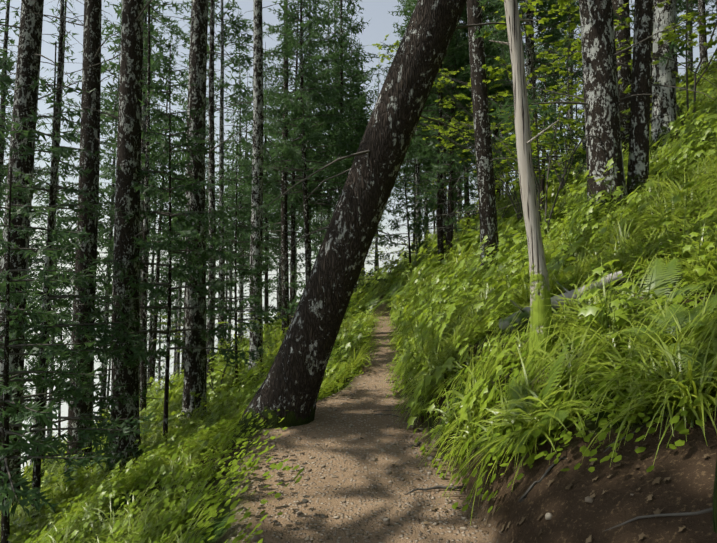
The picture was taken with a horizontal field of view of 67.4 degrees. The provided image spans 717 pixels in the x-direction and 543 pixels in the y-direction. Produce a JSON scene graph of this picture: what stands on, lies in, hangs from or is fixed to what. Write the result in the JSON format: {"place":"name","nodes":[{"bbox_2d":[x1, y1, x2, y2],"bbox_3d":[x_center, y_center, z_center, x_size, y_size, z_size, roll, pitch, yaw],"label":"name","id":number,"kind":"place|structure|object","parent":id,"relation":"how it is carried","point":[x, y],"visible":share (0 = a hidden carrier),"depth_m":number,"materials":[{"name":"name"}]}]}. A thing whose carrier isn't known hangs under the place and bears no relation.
{"place":"outdoors","nodes":[
{"label":"outdoors","id":0,"kind":"place"},
{"bbox_2d":[0,0,716,474],"label":"sky","id":1,"kind":"structure","parent":0,"point":[381,23],"materials":[{"name":"white"}]},
{"bbox_2d":[26,136,716,542],"bbox_3d":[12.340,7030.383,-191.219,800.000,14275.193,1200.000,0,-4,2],"label":"hillside terrain","id":2,"kind":"structure","parent":0,"point":[688,468],"depth_m":3.40,"materials":[{"name":"brown soil"}]},
{"bbox_2d":[0,0,40,220],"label":"conifer tree","id":3,"kind":"object","parent":2,"relation":"on","point":[2,84],"visible":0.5,"depth_m":23.88,"materials":[{"name":"green plant"}]},
{"bbox_2d":[0,0,52,209],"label":"conifer tree","id":4,"kind":"object","parent":2,"relation":"on","point":[3,99],"visible":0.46,"depth_m":30.29,"materials":[{"name":"green plant"}]},
{"bbox_2d":[0,81,57,303],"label":"conifer tree","id":5,"kind":"object","parent":2,"relation":"on","point":[31,259],"visible":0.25,"depth_m":37.34,"materials":[{"name":"green plant"}]},
{"bbox_2d":[24,180,73,464],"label":"conifer tree","id":6,"kind":"object","parent":2,"relation":"on","point":[54,334],"visible":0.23,"depth_m":47.50,"materials":[{"name":"green plant"}]},
{"bbox_2d":[27,158,73,436],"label":"conifer tree","id":7,"kind":"object","parent":2,"relation":"on","point":[52,341],"visible":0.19,"depth_m":53.81,"materials":[{"name":"green plant"}]},
{"bbox_2d":[1,0,105,481],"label":"tree","id":8,"kind":"object","parent":2,"relation":"on","point":[60,57],"visible":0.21,"depth_m":15.64,"materials":[{"name":"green plant"}]},
{"bbox_2d":[27,0,81,462],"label":"tree","id":9,"kind":"object","parent":2,"relation":"on","point":[60,225],"visible":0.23,"depth_m":43.35,"materials":[{"name":"green plant"}]},
{"bbox_2d":[39,227,73,444],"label":"conifer tree","id":10,"kind":"object","parent":2,"relation":"on","point":[59,423],"visible":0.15,"depth_m":60.13,"materials":[{"name":"green plant"}]},
{"bbox_2d":[0,0,117,510],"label":"tree","id":11,"kind":"object","parent":2,"relation":"on","point":[29,55],"visible":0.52,"depth_m":11.54,"materials":[{"name":"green plant"}]},
{"bbox_2d":[3,0,143,483],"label":"tree","id":12,"kind":"object","parent":2,"relation":"on","point":[91,76],"visible":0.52,"depth_m":11.38,"materials":[{"name":"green plant"}]},
{"bbox_2d":[0,166,152,542],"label":"tree sapling","id":13,"kind":"object","parent":2,"relation":"on","point":[10,490],"visible":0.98,"depth_m":7.43,"materials":[{"name":"green plant"}]},
{"bbox_2d":[39,6,117,267],"bbox_3d":[-19.177,-3.604,38.696,5.959,33.469,6.132,0,-4,2],"label":"conifer tree","id":14,"kind":"object","parent":2,"relation":"on","point":[71,219],"visible":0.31,"depth_m":38.65,"materials":[{"name":"green plant"}]},
{"bbox_2d":[0,41,157,519],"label":"tree sapling","id":15,"kind":"object","parent":2,"relation":"on","point":[52,235],"visible":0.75,"depth_m":9.06,"materials":[{"name":"green plant"}]},
{"bbox_2d":[95,198,114,411],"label":"conifer tree","id":16,"kind":"object","parent":2,"relation":"on","point":[102,318],"visible":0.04,"depth_m":55.27,"materials":[{"name":"green plant"}]},
{"bbox_2d":[69,34,153,421],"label":"conifer tree","id":17,"kind":"object","parent":2,"relation":"on","point":[106,293],"visible":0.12,"depth_m":48.04,"materials":[{"name":"green plant"}]},
{"bbox_2d":[35,0,192,480],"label":"tree","id":18,"kind":"object","parent":2,"relation":"on","point":[128,159],"visible":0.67,"depth_m":10.37,"materials":[{"name":"brown plant"}]},
{"bbox_2d":[62,2,186,160],"bbox_3d":[-10.928,-7.153,25.818,5.396,30.782,5.875,0,-4,2],"label":"conifer tree","id":19,"kind":"object","parent":2,"relation":"on","point":[117,41],"visible":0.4,"depth_m":26.15,"materials":[{"name":"plant"}]},
{"bbox_2d":[99,4,186,391],"bbox_3d":[-14.364,-6.474,36.492,7.245,33.628,6.723,2,-5,-30],"label":"conifer tree","id":20,"kind":"object","parent":2,"relation":"on","point":[154,197],"visible":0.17,"depth_m":36.44,"materials":[{"name":"green plant"}]},
{"bbox_2d":[100,0,187,392],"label":"conifer tree","id":21,"kind":"object","parent":2,"relation":"on","point":[154,100],"visible":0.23,"depth_m":30.72,"materials":[{"name":"green plant"}]},
{"bbox_2d":[105,0,191,421],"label":"tree","id":22,"kind":"object","parent":2,"relation":"on","point":[143,316],"visible":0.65,"depth_m":18.79,"materials":[{"name":"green plant"}]},
{"bbox_2d":[48,45,265,443],"bbox_3d":[-3.801,-0.206,10.886,4.130,8.930,4.317,0,-4,2],"label":"tree sapling","id":23,"kind":"object","parent":2,"relation":"on","point":[186,183],"visible":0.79,"depth_m":10.80,"materials":[{"name":"green plant"}]},
{"bbox_2d":[147,316,172,387],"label":"conifer tree","id":24,"kind":"object","parent":2,"relation":"on","point":[156,369],"visible":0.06,"depth_m":86.85,"materials":[{"name":"green plant"}]},
{"bbox_2d":[147,102,180,391],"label":"conifer tree","id":25,"kind":"object","parent":2,"relation":"on","point":[151,279],"visible":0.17,"depth_m":54.69,"materials":[{"name":"green plant"}]},
{"bbox_2d":[147,240,181,388],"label":"conifer tree","id":26,"kind":"object","parent":2,"relation":"on","point":[159,364],"visible":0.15,"depth_m":76.95,"materials":[{"name":"green plant"}]},
{"bbox_2d":[148,43,185,395],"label":"conifer tree","id":27,"kind":"object","parent":2,"relation":"on","point":[154,336],"visible":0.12,"depth_m":45.25,"materials":[{"name":"green plant"}]},
{"bbox_2d":[150,89,187,376],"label":"conifer tree","id":28,"kind":"object","parent":2,"relation":"on","point":[178,317],"visible":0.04,"depth_m":59.75,"materials":[{"name":"green plant"}]},
{"bbox_2d":[157,237,184,375],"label":"conifer tree","id":29,"kind":"object","parent":2,"relation":"on","point":[172,313],"visible":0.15,"depth_m":64.75,"materials":[{"name":"green plant"}]},
{"bbox_2d":[150,90,218,371],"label":"conifer tree","id":30,"kind":"object","parent":2,"relation":"on","point":[167,220],"visible":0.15,"depth_m":41.50,"materials":[{"name":"green plant"}]},
{"bbox_2d":[164,7,218,249],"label":"conifer tree","id":31,"kind":"object","parent":2,"relation":"on","point":[206,163],"visible":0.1,"depth_m":53.95,"materials":[{"name":"green plant"}]},
{"bbox_2d":[149,0,248,384],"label":"tree","id":32,"kind":"object","parent":2,"relation":"on","point":[211,168],"visible":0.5,"depth_m":20.21,"materials":[{"name":"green plant"}]},
{"bbox_2d":[141,0,262,426],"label":"tree","id":33,"kind":"object","parent":2,"relation":"on","point":[195,370],"visible":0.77,"depth_m":12.52,"materials":[{"name":"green plant"}]},
{"bbox_2d":[152,313,266,396],"bbox_3d":[-3.827,2.263,14.646,3.502,2.497,2.605,2,-4,-21],"label":"vine maple shrub","id":34,"kind":"object","parent":2,"relation":"on","point":[210,356],"visible":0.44,"depth_m":14.35,"materials":[{"name":"green plant"}]},
{"bbox_2d":[168,0,268,356],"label":"conifer tree","id":35,"kind":"object","parent":2,"relation":"on","point":[227,34],"visible":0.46,"depth_m":36.01,"materials":[{"name":"plant"}]},
{"bbox_2d":[206,87,249,345],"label":"conifer tree","id":36,"kind":"object","parent":2,"relation":"on","point":[230,273],"visible":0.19,"depth_m":58.78,"materials":[{"name":"green plant"}]},
{"bbox_2d":[207,137,249,346],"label":"conifer tree","id":37,"kind":"object","parent":2,"relation":"on","point":[226,292],"visible":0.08,"depth_m":65.32,"materials":[{"name":"green plant"}]},
{"bbox_2d":[175,119,286,383],"bbox_3d":[-3.508,-0.214,15.178,3.036,8.347,3.170,0,-4,2],"label":"tree sapling","id":38,"kind":"object","parent":2,"relation":"on","point":[241,270],"visible":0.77,"depth_m":15.13,"materials":[{"name":"green plant"}]},
{"bbox_2d":[215,247,249,331],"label":"conifer tree","id":39,"kind":"object","parent":2,"relation":"on","point":[234,297],"visible":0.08,"depth_m":83.40,"materials":[{"name":"green plant"}]},
{"bbox_2d":[216,19,268,342],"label":"tree","id":40,"kind":"object","parent":2,"relation":"on","point":[241,249],"visible":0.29,"depth_m":44.88,"materials":[{"name":"green plant"}]},
{"bbox_2d":[216,64,269,344],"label":"conifer tree","id":41,"kind":"object","parent":2,"relation":"on","point":[231,162],"visible":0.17,"depth_m":50.35,"materials":[{"name":"green plant"}]},
{"bbox_2d":[206,0,294,370],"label":"tree","id":42,"kind":"object","parent":2,"relation":"on","point":[257,195],"visible":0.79,"depth_m":17.59,"materials":[{"name":"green plant"}]},
{"bbox_2d":[218,318,287,356],"bbox_3d":[-3.453,2.427,18.167,2.552,1.771,2.527,0,-4,2],"label":"vine maple shrub","id":43,"kind":"object","parent":2,"relation":"on","point":[264,325],"visible":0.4,"depth_m":18.03,"materials":[{"name":"green plant"}]},
{"bbox_2d":[225,42,311,328],"bbox_3d":[-6.381,-4.950,38.061,6.429,22.810,6.000,-2,-4,23],"label":"tree","id":44,"kind":"object","parent":2,"relation":"on","point":[243,260],"visible":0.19,"depth_m":37.80,"materials":[{"name":"green plant"}]},
{"bbox_2d":[262,230,289,300],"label":"conifer tree","id":45,"kind":"object","parent":2,"relation":"on","point":[274,277],"visible":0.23,"depth_m":93.14,"materials":[{"name":"green plant"}]},
{"bbox_2d":[263,36,303,316],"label":"conifer tree","id":46,"kind":"object","parent":2,"relation":"on","point":[279,300],"depth_m":58.73,"materials":[{"name":"green plant"}]},
{"bbox_2d":[230,0,337,324],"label":"tree","id":47,"kind":"object","parent":2,"relation":"on","point":[292,218],"visible":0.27,"depth_m":28.03,"materials":[{"name":"green plant"}]},
{"bbox_2d":[245,0,333,338],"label":"tree","id":48,"kind":"object","parent":2,"relation":"on","point":[284,249],"visible":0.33,"depth_m":24.96,"materials":[{"name":"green plant"}]},
{"bbox_2d":[222,0,364,282],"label":"tree","id":49,"kind":"object","parent":2,"relation":"on","point":[299,108],"visible":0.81,"depth_m":21.03,"materials":[{"name":"green plant"}]},
{"bbox_2d":[275,0,345,257],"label":"tree","id":50,"kind":"object","parent":2,"relation":"on","point":[309,55],"visible":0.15,"depth_m":30.16,"materials":[{"name":"green plant"}]},
{"bbox_2d":[279,205,362,317],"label":"tree sapling","id":51,"kind":"object","parent":2,"relation":"on","point":[294,303],"visible":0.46,"depth_m":24.23,"materials":[{"name":"green plant"}]},
{"bbox_2d":[268,0,397,226],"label":"tree","id":52,"kind":"object","parent":2,"relation":"on","point":[361,75],"visible":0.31,"depth_m":26.53,"materials":[{"name":"green plant"}]},
{"bbox_2d":[313,0,360,231],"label":"tree","id":53,"kind":"object","parent":2,"relation":"on","point":[328,200],"visible":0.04,"depth_m":31.11,"materials":[{"name":"green plant"}]},
{"bbox_2d":[288,0,402,223],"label":"tree","id":54,"kind":"object","parent":2,"relation":"on","point":[355,136],"visible":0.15,"depth_m":31.99,"materials":[{"name":"green plant"}]},
{"bbox_2d":[326,38,383,245],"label":"tree","id":55,"kind":"object","parent":2,"relation":"on","point":[362,135],"visible":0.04,"depth_m":50.88,"materials":[{"name":"green plant"}]},
{"bbox_2d":[0,88,716,542],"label":"grass","id":56,"kind":"structure","parent":2,"relation":"on","point":[670,370],"depth_m":4.39,"materials":[{"name":"green plant"}]},
{"bbox_2d":[0,72,716,542],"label":"undergrowth","id":57,"kind":"object","parent":2,"relation":"on","point":[456,284],"visible":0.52,"depth_m":7.52,"materials":[{"name":"green plant"}]},
{"bbox_2d":[0,97,716,542],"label":"groundcover plant","id":58,"kind":"object","parent":2,"relation":"on","point":[234,467],"visible":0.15,"depth_m":4.25,"materials":[{"name":"green plant"}]},
{"bbox_2d":[0,96,716,542],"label":"fern","id":59,"kind":"object","parent":2,"relation":"on","point":[668,268],"visible":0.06,"depth_m":3.64,"materials":[{"name":"green plant"}]},
{"bbox_2d":[21,55,716,489],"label":"shrubs","id":60,"kind":"object","parent":2,"relation":"on","point":[405,271],"visible":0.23,"depth_m":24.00,"materials":[{"name":"green plant"}]},
{"bbox_2d":[320,220,424,272],"bbox_3d":[0.924,-1.216,33.045,6.687,4.464,3.149,-1,-4,15],"label":"vine maple shrub","id":61,"kind":"object","parent":2,"relation":"on","point":[390,261],"visible":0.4,"depth_m":33.06,"materials":[{"name":"green plant"}]},
{"bbox_2d":[355,246,390,289],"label":"tree sapling","id":62,"kind":"object","parent":2,"relation":"on","point":[368,263],"visible":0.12,"depth_m":29.70,"materials":[{"name":"green plant"}]},
{"bbox_2d":[365,62,383,271],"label":"tree","id":63,"kind":"object","parent":2,"relation":"on","point":[376,238],"visible":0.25,"depth_m":65.40,"materials":[{"name":"green plant"}]},
{"bbox_2d":[233,0,552,437],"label":"leaning tree","id":64,"kind":"object","parent":2,"relation":"on","point":[292,382],"visible":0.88,"depth_m":5.28,"materials":[{"name":"brown plant"}]},
{"bbox_2d":[376,153,437,270],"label":"tree sapling","id":65,"kind":"object","parent":2,"relation":"on","point":[409,214],"visible":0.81,"depth_m":28.06,"materials":[{"name":"green plant"}]},
{"bbox_2d":[387,0,437,254],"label":"tree","id":66,"kind":"object","parent":2,"relation":"on","point":[417,170],"depth_m":37.14,"materials":[{"name":"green plant"}]},
{"bbox_2d":[390,158,435,231],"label":"tree","id":67,"kind":"object","parent":2,"relation":"on","point":[409,201],"visible":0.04,"depth_m":55.56,"materials":[{"name":"green plant"}]},
{"bbox_2d":[403,109,434,240],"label":"tree","id":68,"kind":"object","parent":2,"relation":"on","point":[425,210],"visible":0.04,"depth_m":51.81,"materials":[{"name":"brown plant"}]},
{"bbox_2d":[392,10,448,253],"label":"tree","id":69,"kind":"object","parent":2,"relation":"on","point":[411,167],"visible":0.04,"depth_m":40.54,"materials":[{"name":"green plant"}]},
{"bbox_2d":[371,0,510,270],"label":"tree","id":70,"kind":"object","parent":2,"relation":"on","point":[440,243],"visible":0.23,"depth_m":21.17,"materials":[{"name":"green plant"}]},
{"bbox_2d":[409,15,474,235],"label":"tree","id":71,"kind":"object","parent":2,"relation":"on","point":[423,151],"visible":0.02,"depth_m":34.89,"materials":[{"name":"green plant"}]},
{"bbox_2d":[408,67,478,258],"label":"tree sapling","id":72,"kind":"object","parent":2,"relation":"on","point":[448,168],"visible":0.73,"depth_m":20.13,"materials":[{"name":"green plant"}]},
{"bbox_2d":[400,0,497,252],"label":"tree","id":73,"kind":"object","parent":2,"relation":"on","point":[444,194],"visible":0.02,"depth_m":25.04,"materials":[{"name":"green plant"}]},
{"bbox_2d":[367,34,538,221],"bbox_3d":[3.259,-4.142,17.876,7.204,6.012,4.100,1,-4,-17],"label":"vine maple shrub","id":74,"kind":"object","parent":2,"relation":"on","point":[461,96],"visible":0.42,"depth_m":17.48,"materials":[{"name":"green plant"}]},
{"bbox_2d":[368,0,548,259],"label":"tree","id":75,"kind":"object","parent":2,"relation":"on","point":[449,61],"visible":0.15,"depth_m":21.95,"materials":[{"name":"green plant"}]},
{"bbox_2d":[229,332,687,541],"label":"gravel stones","id":76,"kind":"object","parent":2,"relation":"on","point":[385,519],"visible":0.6,"depth_m":4.10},
{"bbox_2d":[410,22,515,229],"bbox_3d":[6.202,-10.775,30.884,6.351,20.807,7.322,-3,-5,37],"label":"tree","id":77,"kind":"object","parent":2,"relation":"on","point":[464,167],"visible":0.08,"depth_m":30.16,"materials":[{"name":"green plant"}]},
{"bbox_2d":[243,386,716,542],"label":"pebbles","id":78,"kind":"object","parent":2,"relation":"on","point":[657,511],"visible":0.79,"depth_m":2.77,"materials":[{"name":"brown stone"}]},
{"bbox_2d":[397,150,565,239],"bbox_3d":[4.807,-3.328,25.776,10.067,4.586,4.838,0,-4,2],"label":"vine maple shrub","id":79,"kind":"object","parent":2,"relation":"on","point":[461,199],"visible":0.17,"depth_m":26.68,"materials":[{"name":"green plant"}]},
{"bbox_2d":[434,0,549,274],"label":"tree","id":80,"kind":"object","parent":2,"relation":"on","point":[487,212],"visible":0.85,"depth_m":10.15,"materials":[{"name":"brown plant"}]},
{"bbox_2d":[483,2,513,202],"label":"tree","id":81,"kind":"object","parent":2,"relation":"on","point":[495,131],"visible":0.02,"depth_m":37.35,"materials":[{"name":"green plant"}]},
{"bbox_2d":[489,9,525,195],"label":"tree","id":82,"kind":"object","parent":2,"relation":"on","point":[507,120],"visible":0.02,"depth_m":50.01,"materials":[{"name":"brown plant"}]},
{"bbox_2d":[449,133,579,223],"bbox_3d":[6.577,-3.456,22.455,4.364,4.660,4.606,-3,-5,39],"label":"vine maple shrub","id":83,"kind":"object","parent":2,"relation":"on","point":[462,156],"visible":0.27,"depth_m":22.45,"materials":[{"name":"green plant"}]},
{"bbox_2d":[464,0,582,194],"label":"tree","id":84,"kind":"object","parent":2,"relation":"on","point":[528,64],"visible":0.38,"depth_m":19.28,"materials":[{"name":"green plant"}]},
{"bbox_2d":[489,0,558,370],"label":"dead tree","id":85,"kind":"object","parent":2,"relation":"on","point":[539,290],"visible":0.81,"depth_m":4.41,"materials":[{"name":"brown wood"}]},
{"bbox_2d":[461,70,586,213],"bbox_3d":[5.410,-3.432,16.073,3.909,5.370,3.736,2,-5,-32],"label":"tree sapling","id":86,"kind":"object","parent":2,"relation":"on","point":[552,119],"visible":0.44,"depth_m":15.98,"materials":[{"name":"green plant"}]},
{"bbox_2d":[491,0,556,192],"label":"tree","id":87,"kind":"object","parent":2,"relation":"on","point":[539,9],"visible":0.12,"depth_m":25.54,"materials":[{"name":"green plant"}]},
{"bbox_2d":[494,1,570,146],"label":"tree","id":88,"kind":"object","parent":2,"relation":"on","point":[540,49],"visible":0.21,"depth_m":30.92,"materials":[{"name":"green plant"}]},
{"bbox_2d":[372,410,712,542],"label":"exposed roots","id":89,"kind":"object","parent":2,"relation":"on","point":[522,498],"visible":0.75,"depth_m":3.04,"materials":[{"name":"brown wood"}]},
{"bbox_2d":[376,0,714,196],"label":"vine maple shrub","id":90,"kind":"object","parent":2,"relation":"on","point":[572,8],"visible":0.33,"depth_m":13.76,"materials":[{"name":"green plant"}]},
{"bbox_2d":[525,3,581,166],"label":"tree","id":91,"kind":"object","parent":2,"relation":"on","point":[554,127],"visible":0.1,"depth_m":44.73,"materials":[{"name":"green plant"}]},
{"bbox_2d":[540,20,581,148],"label":"tree","id":92,"kind":"object","parent":2,"relation":"on","point":[562,85],"visible":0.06,"depth_m":58.54,"materials":[{"name":"green plant"}]},
{"bbox_2d":[499,271,624,333],"bbox_3d":[1.905,0.305,5.138,1.170,0.614,0.393,-2,-5,28],"label":"fallen log","id":93,"kind":"object","parent":2,"relation":"on","point":[523,312],"visible":0.56,"depth_m":5.18,"materials":[{"name":"grey wood"}]},
{"bbox_2d":[550,21,582,159],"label":"tree","id":94,"kind":"object","parent":2,"relation":"on","point":[569,114],"visible":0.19,"depth_m":34.78,"materials":[{"name":"brown plant"}]},
{"bbox_2d":[482,0,652,101],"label":"vine maple shrub","id":95,"kind":"object","parent":2,"relation":"on","point":[561,6],"visible":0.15,"depth_m":16.52,"materials":[{"name":"green plant"}]},
{"bbox_2d":[425,0,716,239],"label":"vine maple shrub","id":96,"kind":"object","parent":2,"relation":"on","point":[670,37],"visible":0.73,"depth_m":10.54,"materials":[{"name":"green plant"}]},
{"bbox_2d":[540,0,630,149],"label":"tree","id":97,"kind":"object","parent":2,"relation":"on","point":[575,64],"visible":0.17,"depth_m":27.17,"materials":[{"name":"green plant"}]},
{"bbox_2d":[486,0,695,225],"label":"tree","id":98,"kind":"object","parent":2,"relation":"on","point":[601,99],"visible":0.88,"depth_m":8.04,"materials":[{"name":"brown plant"}]},
{"bbox_2d":[544,0,716,130],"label":"vine maple shrub","id":99,"kind":"object","parent":2,"relation":"on","point":[709,44],"visible":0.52,"depth_m":9.92,"materials":[{"name":"green plant"}]},
{"bbox_2d":[612,0,684,158],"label":"tree","id":100,"kind":"object","parent":2,"relation":"on","point":[624,72],"visible":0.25,"depth_m":14.06,"materials":[{"name":"brown plant"}]},
{"bbox_2d":[613,0,692,162],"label":"tree","id":101,"kind":"object","parent":2,"relation":"on","point":[664,112],"visible":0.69,"depth_m":9.94,"materials":[{"name":"grey plant"}]},
{"bbox_2d":[598,0,716,533],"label":"tree","id":102,"kind":"object","parent":2,"relation":"on","point":[715,507],"visible":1,"depth_m":1.93,"materials":[{"name":"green plant"}]},
{"bbox_2d":[632,0,698,77],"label":"tree","id":103,"kind":"object","parent":2,"relation":"on","point":[684,5],"visible":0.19,"depth_m":42.45,"materials":[{"name":"green plant"}]},
{"bbox_2d":[625,0,716,201],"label":"tree","id":104,"kind":"object","parent":2,"relation":"on","point":[638,161],"visible":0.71,"depth_m":8.22,"materials":[{"name":"brown plant"}]},
{"bbox_2d":[650,16,692,134],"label":"tree","id":105,"kind":"object","parent":2,"relation":"on","point":[651,77],"visible":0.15,"depth_m":19.53,"materials":[{"name":"brown plant"}]},
{"bbox_2d":[679,0,707,77],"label":"tree","id":106,"kind":"object","parent":2,"relation":"on","point":[703,36],"visible":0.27,"depth_m":37.65,"materials":[{"name":"grey plant"}]},
{"bbox_2d":[676,0,716,73],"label":"tree","id":107,"kind":"object","parent":2,"relation":"on","point":[683,25],"visible":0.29,"depth_m":45.90,"materials":[{"name":"green plant"}]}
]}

